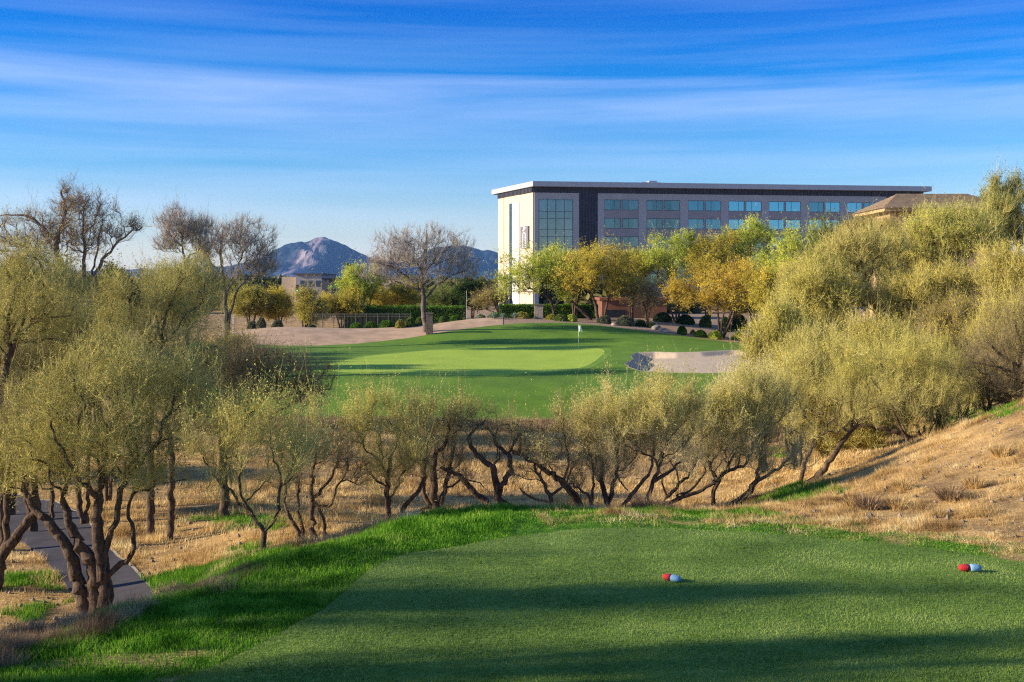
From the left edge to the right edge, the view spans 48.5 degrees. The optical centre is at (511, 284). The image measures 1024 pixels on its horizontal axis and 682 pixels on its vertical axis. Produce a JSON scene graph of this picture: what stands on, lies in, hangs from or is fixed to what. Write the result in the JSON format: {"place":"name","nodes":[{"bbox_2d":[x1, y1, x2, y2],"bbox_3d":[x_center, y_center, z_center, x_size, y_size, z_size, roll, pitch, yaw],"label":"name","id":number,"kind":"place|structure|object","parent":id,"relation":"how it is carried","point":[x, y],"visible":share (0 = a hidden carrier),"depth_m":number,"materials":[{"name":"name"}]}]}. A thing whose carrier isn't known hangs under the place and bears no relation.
{"place":"outdoors","nodes":[
{"label":"outdoors","id":0,"kind":"place"},
{"bbox_2d":[9,494,153,605],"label":"cart path","id":1,"kind":"structure","parent":0,"point":[125,579],"depth_m":33.74,"materials":[{"name":"concrete"}]},
{"bbox_2d":[41,237,497,280],"bbox_3d":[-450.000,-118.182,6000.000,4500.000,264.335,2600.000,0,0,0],"label":"mountain","id":2,"kind":"structure","parent":0,"point":[323,255],"depth_m":5734.62,"materials":[{"name":"stone"}]},
{"bbox_2d":[0,304,1023,681],"bbox_3d":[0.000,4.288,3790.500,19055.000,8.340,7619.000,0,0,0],"label":"ground","id":3,"kind":"structure","parent":0,"point":[1004,438],"depth_m":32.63,"materials":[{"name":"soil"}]},
{"bbox_2d":[0,363,68,588],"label":"mesquite tree","id":4,"kind":"object","parent":3,"relation":"on","point":[10,542],"visible":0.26,"depth_m":28.42,"materials":[{"name":"green plant"}]},
{"bbox_2d":[0,302,70,514],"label":"mesquite tree","id":5,"kind":"object","parent":3,"relation":"on","point":[13,505],"visible":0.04,"depth_m":39.97,"materials":[{"name":"green plant"}]},
{"bbox_2d":[0,323,101,531],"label":"mesquite tree","id":6,"kind":"object","parent":3,"relation":"on","point":[20,366],"visible":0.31,"depth_m":36.79,"materials":[{"name":"green plant"}]},
{"bbox_2d":[0,227,102,328],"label":"mesquite tree","id":7,"kind":"object","parent":3,"relation":"on","point":[58,264],"visible":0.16,"depth_m":55.23,"materials":[{"name":"green plant"}]},
{"bbox_2d":[11,397,102,517],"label":"mesquite tree","id":8,"kind":"object","parent":3,"relation":"on","point":[51,504],"visible":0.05,"depth_m":38.82,"materials":[{"name":"green plant"}]},
{"bbox_2d":[0,208,118,545],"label":"mesquite tree","id":9,"kind":"object","parent":3,"relation":"on","point":[9,331],"visible":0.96,"depth_m":33.90,"materials":[{"name":"green plant"}]},
{"bbox_2d":[0,168,147,306],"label":"bare tree","id":10,"kind":"object","parent":3,"relation":"on","point":[80,237],"visible":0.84,"depth_m":74.77,"materials":[{"name":"brown plant"}]},
{"bbox_2d":[20,268,138,523],"bbox_3d":[-14.507,3.654,37.959,4.694,9.156,3.615,0,0,0],"label":"mesquite tree","id":11,"kind":"object","parent":3,"relation":"on","point":[84,516],"visible":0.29,"depth_m":37.77,"materials":[{"name":"green plant"}]},
{"bbox_2d":[65,303,153,501],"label":"mesquite tree","id":12,"kind":"object","parent":3,"relation":"on","point":[107,496],"visible":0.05,"depth_m":41.88,"materials":[{"name":"green plant"}]},
{"bbox_2d":[75,249,147,315],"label":"evergreen tree","id":13,"kind":"object","parent":3,"relation":"on","point":[138,292],"visible":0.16,"depth_m":79.34,"materials":[{"name":"green plant"}]},
{"bbox_2d":[0,287,252,614],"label":"mesquite tree","id":14,"kind":"object","parent":3,"relation":"on","point":[96,590],"visible":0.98,"depth_m":26.32,"materials":[{"name":"green plant"}]},
{"bbox_2d":[0,560,269,670],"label":"brown scrub","id":15,"kind":"object","parent":3,"relation":"on","point":[24,634],"visible":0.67,"depth_m":17.47,"materials":[{"name":"plant"}]},
{"bbox_2d":[62,215,243,534],"bbox_3d":[-11.291,2.854,35.888,6.230,10.442,3.998,0,0,0],"label":"mesquite tree","id":16,"kind":"object","parent":3,"relation":"on","point":[166,293],"visible":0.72,"depth_m":35.80,"materials":[{"name":"green plant"}]},
{"bbox_2d":[98,308,236,540],"bbox_3d":[-10.430,4.285,34.870,4.445,7.463,3.807,0,0,0],"label":"mesquite tree","id":17,"kind":"object","parent":3,"relation":"on","point":[171,512],"visible":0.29,"depth_m":34.72,"materials":[{"name":"green plant"}]},
{"bbox_2d":[131,234,239,429],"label":"mesquite tree","id":18,"kind":"object","parent":3,"relation":"on","point":[212,278],"visible":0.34,"depth_m":57.36,"materials":[{"name":"green plant"}]},
{"bbox_2d":[190,305,267,454],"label":"tree","id":19,"kind":"object","parent":3,"relation":"on","point":[237,334],"visible":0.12,"depth_m":51.71,"materials":[{"name":"green plant"}]},
{"bbox_2d":[218,280,278,323],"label":"palo verde tree","id":20,"kind":"object","parent":3,"relation":"on","point":[251,299],"visible":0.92,"depth_m":134.50,"materials":[{"name":"yellow plant"}]},
{"bbox_2d":[171,322,351,554],"bbox_3d":[-5.707,3.583,25.697,4.202,5.439,2.551,0,0,0],"label":"mesquite tree","id":21,"kind":"object","parent":3,"relation":"on","point":[235,426],"visible":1,"depth_m":25.66,"materials":[{"name":"green plant"}]},
{"bbox_2d":[196,306,345,517],"bbox_3d":[-8.306,4.175,38.099,5.891,7.457,4.324,0,0,0],"label":"mesquite tree","id":22,"kind":"object","parent":3,"relation":"on","point":[245,363],"visible":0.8,"depth_m":37.77,"materials":[{"name":"green plant"}]},
{"bbox_2d":[256,277,295,323],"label":"palo verde tree","id":23,"kind":"object","parent":3,"relation":"on","point":[283,307],"visible":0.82,"depth_m":136.18,"materials":[{"name":"yellow plant"}]},
{"bbox_2d":[229,383,352,541],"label":"mesquite tree","id":24,"kind":"object","parent":3,"relation":"on","point":[302,531],"visible":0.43,"depth_m":30.97,"materials":[{"name":"green plant"}]},
{"bbox_2d":[282,273,335,303],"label":"office building","id":25,"kind":"structure","parent":3,"relation":"on","point":[299,279],"depth_m":250.00,"materials":[{"name":"beige paint"}]},
{"bbox_2d":[289,268,336,327],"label":"mesquite tree","id":26,"kind":"object","parent":3,"relation":"on","point":[306,305],"visible":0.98,"depth_m":132.38,"materials":[{"name":"plant"}]},
{"bbox_2d":[276,388,381,538],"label":"mesquite tree","id":27,"kind":"object","parent":3,"relation":"on","point":[312,496],"visible":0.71,"depth_m":31.46,"materials":[{"name":"green plant"}]},
{"bbox_2d":[316,280,368,327],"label":"palo verde tree","id":28,"kind":"object","parent":3,"relation":"on","point":[352,300],"visible":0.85,"depth_m":137.09,"materials":[{"name":"yellow plant"}]},
{"bbox_2d":[219,318,502,345],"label":"sandy mound","id":29,"kind":"object","parent":3,"relation":"on","point":[321,336],"visible":0.76,"depth_m":109.26,"materials":[{"name":"sand"}]},
{"bbox_2d":[352,213,482,331],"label":"bare tree","id":30,"kind":"object","parent":29,"relation":"on","point":[403,256],"visible":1,"depth_m":109.75,"materials":[{"name":"brown plant"}]},
{"bbox_2d":[311,313,410,327],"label":"metal fence","id":31,"kind":"object","parent":3,"relation":"on","point":[351,319],"visible":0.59,"depth_m":123.99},
{"bbox_2d":[333,248,394,305],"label":"palo verde tree","id":32,"kind":"object","parent":3,"relation":"on","point":[349,279],"visible":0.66,"depth_m":141.43,"materials":[{"name":"green plant"}]},
{"bbox_2d":[329,342,444,528],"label":"mesquite tree","id":33,"kind":"object","parent":3,"relation":"on","point":[385,473],"visible":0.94,"depth_m":31.91,"materials":[{"name":"green plant"}]},
{"bbox_2d":[366,267,427,305],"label":"palo verde tree","id":34,"kind":"object","parent":3,"relation":"on","point":[400,294],"visible":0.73,"depth_m":144.63,"materials":[{"name":"yellow plant"}]},
{"bbox_2d":[343,304,465,327],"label":"clipped hedge","id":35,"kind":"object","parent":3,"relation":"on","point":[446,312],"visible":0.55,"depth_m":137.32,"materials":[{"name":"green plant"}]},
{"bbox_2d":[77,273,763,312],"bbox_3d":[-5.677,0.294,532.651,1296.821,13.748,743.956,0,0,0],"label":"woodland","id":36,"kind":"object","parent":3,"relation":"on","point":[597,292],"visible":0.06,"depth_m":177.81,"materials":[{"name":"green plant"}]},
{"bbox_2d":[425,278,459,305],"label":"evergreen tree","id":37,"kind":"object","parent":3,"relation":"on","point":[441,297],"visible":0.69,"depth_m":150.93,"materials":[{"name":"green plant"}]},
{"bbox_2d":[382,350,503,516],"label":"mesquite tree","id":38,"kind":"object","parent":3,"relation":"on","point":[431,499],"visible":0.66,"depth_m":32.92,"materials":[{"name":"green plant"}]},
{"bbox_2d":[311,345,611,376],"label":"green fringe","id":39,"kind":"object","parent":3,"relation":"on","point":[602,358],"visible":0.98,"depth_m":81.71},
{"bbox_2d":[323,346,604,374],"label":"putting green","id":40,"kind":"object","parent":3,"relation":"on","point":[508,360],"visible":0.98,"depth_m":87.28,"materials":[{"name":"plant"}]},
{"bbox_2d":[188,323,748,423],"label":"fairway","id":41,"kind":"structure","parent":3,"relation":"on","point":[623,344],"depth_m":77.61,"materials":[{"name":"green plant"}]},
{"bbox_2d":[144,192,224,352],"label":"bare tree","id":42,"kind":"object","parent":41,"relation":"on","point":[186,228],"visible":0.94,"depth_m":95.62,"materials":[{"name":"grey plant"}]},
{"bbox_2d":[183,210,285,335],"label":"bare tree","id":43,"kind":"object","parent":41,"relation":"on","point":[261,267],"visible":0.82,"depth_m":100.70,"materials":[{"name":"brown plant"}]},
{"bbox_2d":[624,350,751,372],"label":"bunker sand","id":44,"kind":"structure","parent":41,"relation":"on","point":[698,360],"depth_m":89.15,"materials":[{"name":"sand"}]},
{"bbox_2d":[734,239,824,319],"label":"palo verde tree","id":45,"kind":"object","parent":41,"relation":"on","point":[760,288],"visible":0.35,"depth_m":99.68,"materials":[{"name":"yellow plant"}]},
{"bbox_2d":[749,206,824,316],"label":"palo verde tree","id":46,"kind":"object","parent":41,"relation":"on","point":[782,253],"visible":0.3,"depth_m":104.71,"materials":[{"name":"green plant"}]},
{"bbox_2d":[450,272,492,318],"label":"evergreen tree","id":47,"kind":"object","parent":3,"relation":"on","point":[464,286],"visible":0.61,"depth_m":149.06,"materials":[{"name":"green plant"}]},
{"bbox_2d":[431,370,533,505],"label":"mesquite tree","id":48,"kind":"object","parent":3,"relation":"on","point":[498,492],"visible":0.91,"depth_m":32.94,"materials":[{"name":"green plant"}]},
{"bbox_2d":[170,413,807,440],"bbox_3d":[0.617,7.620,62.074,41.159,1.281,8.469,0,0,0],"label":"brown scrub","id":49,"kind":"object","parent":3,"relation":"on","point":[544,421],"visible":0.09,"depth_m":62.44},
{"bbox_2d":[467,275,514,313],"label":"palo verde tree","id":50,"kind":"object","parent":3,"relation":"on","point":[485,297],"visible":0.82,"depth_m":134.68,"materials":[{"name":"plant"}]},
{"bbox_2d":[0,488,1023,681],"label":"rough grass","id":51,"kind":"structure","parent":3,"relation":"on","point":[399,527],"depth_m":19.49,"materials":[{"name":"plant"}]},
{"bbox_2d":[0,398,1023,621],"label":"green patches","id":52,"kind":"object","parent":3,"relation":"on","point":[789,492],"visible":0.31,"depth_m":34.12,"materials":[{"name":"plant"}]},
{"bbox_2d":[5,404,1023,625],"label":"stones","id":53,"kind":"object","parent":3,"relation":"on","point":[949,510],"visible":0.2,"depth_m":32.17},
{"bbox_2d":[483,227,592,319],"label":"palo verde tree","id":54,"kind":"object","parent":3,"relation":"on","point":[544,271],"visible":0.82,"depth_m":125.55,"materials":[{"name":"green plant"}]},
{"bbox_2d":[481,372,600,506],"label":"mesquite tree","id":55,"kind":"object","parent":3,"relation":"on","point":[567,488],"visible":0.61,"depth_m":33.90,"materials":[{"name":"green plant"}]},
{"bbox_2d":[499,411,596,505],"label":"mesquite tree","id":56,"kind":"object","parent":3,"relation":"on","point":[549,494],"visible":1,"depth_m":32.43,"materials":[{"name":"green plant"}]},
{"bbox_2d":[499,303,597,318],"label":"clipped hedge","id":57,"kind":"object","parent":3,"relation":"on","point":[564,309],"visible":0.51,"depth_m":130.26,"materials":[{"name":"green plant"}]},
{"bbox_2d":[561,378,610,505],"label":"mesquite tree","id":58,"kind":"object","parent":3,"relation":"on","point":[586,447],"visible":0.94,"depth_m":32.97,"materials":[{"name":"green plant"}]},
{"bbox_2d":[549,227,645,320],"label":"palo verde tree","id":59,"kind":"object","parent":3,"relation":"on","point":[590,274],"visible":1,"depth_m":123.28,"materials":[{"name":"yellow plant"}]},
{"bbox_2d":[175,528,1023,681],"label":"tee turf","id":60,"kind":"structure","parent":3,"relation":"on","point":[760,563],"depth_m":17.91,"materials":[{"name":"plant"}]},
{"bbox_2d":[173,526,1023,681],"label":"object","id":61,"kind":"object","parent":60,"relation":"on","point":[771,663],"visible":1,"depth_m":17.43,"materials":[{"name":"plant"}]},
{"bbox_2d":[556,351,662,507],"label":"mesquite tree","id":62,"kind":"object","parent":3,"relation":"on","point":[616,459],"visible":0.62,"depth_m":33.34,"materials":[{"name":"green plant"}]},
{"bbox_2d":[602,237,657,319],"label":"palo verde tree","id":63,"kind":"object","parent":3,"relation":"on","point":[631,313],"visible":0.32,"depth_m":129.87,"materials":[{"name":"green plant"}]},
{"bbox_2d":[594,297,668,317],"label":"clubhouse building","id":64,"kind":"structure","parent":3,"relation":"on","point":[616,308],"depth_m":150.00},
{"bbox_2d":[620,261,669,323],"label":"palo verde tree","id":65,"kind":"object","parent":3,"relation":"on","point":[649,293],"visible":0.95,"depth_m":123.19,"materials":[{"name":"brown plant"}]},
{"bbox_2d":[590,342,726,506],"bbox_3d":[4.223,4.189,33.011,3.990,5.567,2.692,0,0,0],"label":"mesquite tree","id":66,"kind":"object","parent":3,"relation":"on","point":[683,409],"visible":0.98,"depth_m":32.83,"materials":[{"name":"green plant"}]},
{"bbox_2d":[626,221,705,322],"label":"palo verde tree","id":67,"kind":"object","parent":3,"relation":"on","point":[658,256],"visible":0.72,"depth_m":129.16,"materials":[{"name":"green plant"}]},
{"bbox_2d":[635,345,766,502],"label":"mesquite tree","id":68,"kind":"object","parent":3,"relation":"on","point":[687,494],"visible":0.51,"depth_m":35.88,"materials":[{"name":"green plant"}]},
{"bbox_2d":[492,181,931,309],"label":"hotel building","id":69,"kind":"structure","parent":3,"relation":"on","point":[543,212],"depth_m":193.44,"materials":[{"name":"grey concrete"}]},
{"bbox_2d":[683,222,746,318],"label":"palo verde tree","id":70,"kind":"object","parent":3,"relation":"on","point":[706,260],"visible":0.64,"depth_m":127.57,"materials":[{"name":"yellow plant"}]},
{"bbox_2d":[656,243,786,337],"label":"palo verde tree","id":71,"kind":"object","parent":3,"relation":"on","point":[732,288],"visible":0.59,"depth_m":112.63,"materials":[{"name":"yellow plant"}]},
{"bbox_2d":[669,348,789,506],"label":"mesquite tree","id":72,"kind":"object","parent":3,"relation":"on","point":[746,454],"visible":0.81,"depth_m":35.76,"materials":[{"name":"green plant"}]},
{"bbox_2d":[708,196,779,326],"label":"palo verde tree","id":73,"kind":"object","parent":3,"relation":"on","point":[758,232],"visible":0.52,"depth_m":130.85,"materials":[{"name":"green plant"}]},
{"bbox_2d":[698,328,798,471],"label":"palo verde tree","id":74,"kind":"object","parent":3,"relation":"on","point":[726,380],"visible":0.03,"depth_m":46.72,"materials":[{"name":"green plant"}]},
{"bbox_2d":[514,395,1023,558],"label":"dry grass","id":75,"kind":"structure","parent":3,"relation":"on","point":[816,503],"depth_m":26.80,"materials":[{"name":"plant"}]},
{"bbox_2d":[718,332,822,506],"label":"mesquite tree","id":76,"kind":"object","parent":3,"relation":"on","point":[747,493],"visible":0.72,"depth_m":36.29,"materials":[{"name":"green plant"}]},
{"bbox_2d":[723,266,839,453],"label":"palo verde tree","id":77,"kind":"object","parent":3,"relation":"on","point":[774,321],"visible":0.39,"depth_m":52.62,"materials":[{"name":"green plant"}]},
{"bbox_2d":[739,324,852,470],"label":"palo verde tree","id":78,"kind":"object","parent":3,"relation":"on","point":[806,364],"visible":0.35,"depth_m":44.53,"materials":[{"name":"green plant"}]},
{"bbox_2d":[768,233,835,320],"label":"palo verde tree","id":79,"kind":"object","parent":3,"relation":"on","point":[796,265],"visible":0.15,"depth_m":69.81,"materials":[{"name":"yellow plant"}]},
{"bbox_2d":[765,286,870,451],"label":"palo verde tree","id":80,"kind":"object","parent":3,"relation":"on","point":[818,336],"visible":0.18,"depth_m":49.88,"materials":[{"name":"green plant"}]},
{"bbox_2d":[769,216,873,404],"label":"palo verde tree","id":81,"kind":"object","parent":3,"relation":"on","point":[830,284],"visible":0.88,"depth_m":57.53,"materials":[{"name":"green plant"}]},
{"bbox_2d":[796,406,853,458],"bbox_3d":[13.183,5.686,46.659,3.372,4.044,3.795,0,0,0],"label":"shrub","id":82,"kind":"object","parent":3,"relation":"on","point":[821,446],"visible":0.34,"depth_m":46.44,"materials":[{"name":"green plant"}]},
{"bbox_2d":[793,205,877,339],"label":"palo verde tree","id":83,"kind":"object","parent":3,"relation":"on","point":[825,229],"visible":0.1,"depth_m":100.02,"materials":[{"name":"green plant"}]},
{"bbox_2d":[759,308,927,481],"bbox_3d":[11.437,4.048,39.943,6.097,6.902,3.303,0,0,0],"label":"mesquite tree","id":84,"kind":"object","parent":3,"relation":"on","point":[851,373],"visible":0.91,"depth_m":39.90,"materials":[{"name":"green plant"}]},
{"bbox_2d":[822,384,902,450],"bbox_3d":[13.974,4.974,45.015,3.546,4.135,3.216,0,0,-45],"label":"shrub","id":85,"kind":"object","parent":3,"relation":"on","point":[868,438],"visible":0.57,"depth_m":44.37,"materials":[{"name":"green plant"}]},
{"bbox_2d":[813,202,918,327],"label":"mesquite tree","id":86,"kind":"object","parent":3,"relation":"on","point":[872,246],"visible":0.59,"depth_m":59.58,"materials":[{"name":"green plant"}]},
{"bbox_2d":[835,198,905,356],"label":"palo verde tree","id":87,"kind":"object","parent":3,"relation":"on","point":[887,218],"visible":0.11,"depth_m":74.56,"materials":[{"name":"green plant"}]},
{"bbox_2d":[850,491,895,510],"bbox_3d":[8.430,5.066,26.852,1.251,0.544,1.385,0,0,0],"label":"grass tussock","id":88,"kind":"object","parent":3,"relation":"on","point":[869,503],"depth_m":26.72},
{"bbox_2d":[826,292,939,438],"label":"palo verde tree","id":89,"kind":"object","parent":3,"relation":"on","point":[865,324],"visible":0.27,"depth_m":51.46,"materials":[{"name":"green plant"}]},
{"bbox_2d":[838,324,931,415],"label":"palo verde tree","id":90,"kind":"object","parent":3,"relation":"on","point":[904,383],"visible":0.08,"depth_m":48.60,"materials":[{"name":"green plant"}]},
{"bbox_2d":[818,310,976,442],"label":"mesquite tree","id":91,"kind":"object","parent":3,"relation":"on","point":[916,359],"visible":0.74,"depth_m":42.80,"materials":[{"name":"green plant"}]},
{"bbox_2d":[879,372,942,441],"bbox_3d":[16.669,4.830,48.950,4.085,4.324,3.347,0,0,-22],"label":"shrub","id":92,"kind":"object","parent":3,"relation":"on","point":[905,410],"visible":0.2,"depth_m":48.57,"materials":[{"name":"green plant"}]},
{"bbox_2d":[866,195,971,341],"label":"palo verde tree","id":93,"kind":"object","parent":3,"relation":"on","point":[906,261],"visible":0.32,"depth_m":63.12,"materials":[{"name":"green plant"}]},
{"bbox_2d":[868,236,975,423],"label":"palo verde tree","id":94,"kind":"object","parent":3,"relation":"on","point":[902,293],"visible":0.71,"depth_m":57.56,"materials":[{"name":"green plant"}]},
{"bbox_2d":[853,194,1006,341],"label":"tiled roof house","id":95,"kind":"structure","parent":3,"relation":"on","point":[900,202],"depth_m":99.76,"materials":[{"name":"beige paint"}]},
{"bbox_2d":[898,306,982,430],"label":"palo verde tree","id":96,"kind":"object","parent":3,"relation":"on","point":[938,422],"visible":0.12,"depth_m":49.81,"materials":[{"name":"green plant"}]},
{"bbox_2d":[907,308,986,433],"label":"mesquite tree","id":97,"kind":"object","parent":3,"relation":"on","point":[972,396],"visible":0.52,"depth_m":45.90,"materials":[{"name":"green plant"}]},
{"bbox_2d":[930,480,971,501],"bbox_3d":[10.295,4.839,26.816,1.295,0.531,1.243,0,0,0],"label":"grass tussock","id":98,"kind":"object","parent":3,"relation":"on","point":[951,493],"depth_m":26.71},
{"bbox_2d":[908,271,997,419],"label":"palo verde tree","id":99,"kind":"object","parent":3,"relation":"on","point":[948,312],"visible":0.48,"depth_m":53.57,"materials":[{"name":"green plant"}]},
{"bbox_2d":[911,234,1001,410],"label":"palo verde tree","id":100,"kind":"object","parent":3,"relation":"on","point":[971,287],"visible":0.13,"depth_m":58.75,"materials":[{"name":"green plant"}]},
{"bbox_2d":[898,180,1015,402],"bbox_3d":[24.299,0.448,62.210,6.519,12.770,5.610,0,0,0],"label":"palo verde tree","id":101,"kind":"object","parent":3,"relation":"on","point":[955,226],"visible":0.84,"depth_m":61.71,"materials":[{"name":"green plant"}]},
{"bbox_2d":[934,274,1023,397],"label":"mesquite tree","id":102,"kind":"object","parent":3,"relation":"on","point":[1010,346],"visible":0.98,"depth_m":43.89,"materials":[{"name":"green plant"}]},
{"bbox_2d":[944,271,1023,403],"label":"palo verde tree","id":103,"kind":"object","parent":3,"relation":"on","point":[972,329],"visible":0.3,"depth_m":51.54,"materials":[{"name":"green plant"}]},
{"bbox_2d":[953,323,1023,411],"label":"shrub","id":104,"kind":"object","parent":3,"relation":"on","point":[1001,399],"visible":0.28,"depth_m":49.37,"materials":[{"name":"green plant"}]},
{"bbox_2d":[963,213,1023,398],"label":"palo verde tree","id":105,"kind":"object","parent":3,"relation":"on","point":[1013,262],"visible":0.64,"depth_m":55.80,"materials":[{"name":"green plant"}]},
{"bbox_2d":[969,147,1023,361],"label":"palo verde tree","id":106,"kind":"object","parent":3,"relation":"on","point":[1009,197],"visible":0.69,"depth_m":65.34,"materials":[{"name":"green plant"}]},
{"bbox_2d":[0,0,1023,270],"label":"sky","id":107,"kind":"structure","parent":0,"point":[339,121],"materials":[{"name":"blue"}]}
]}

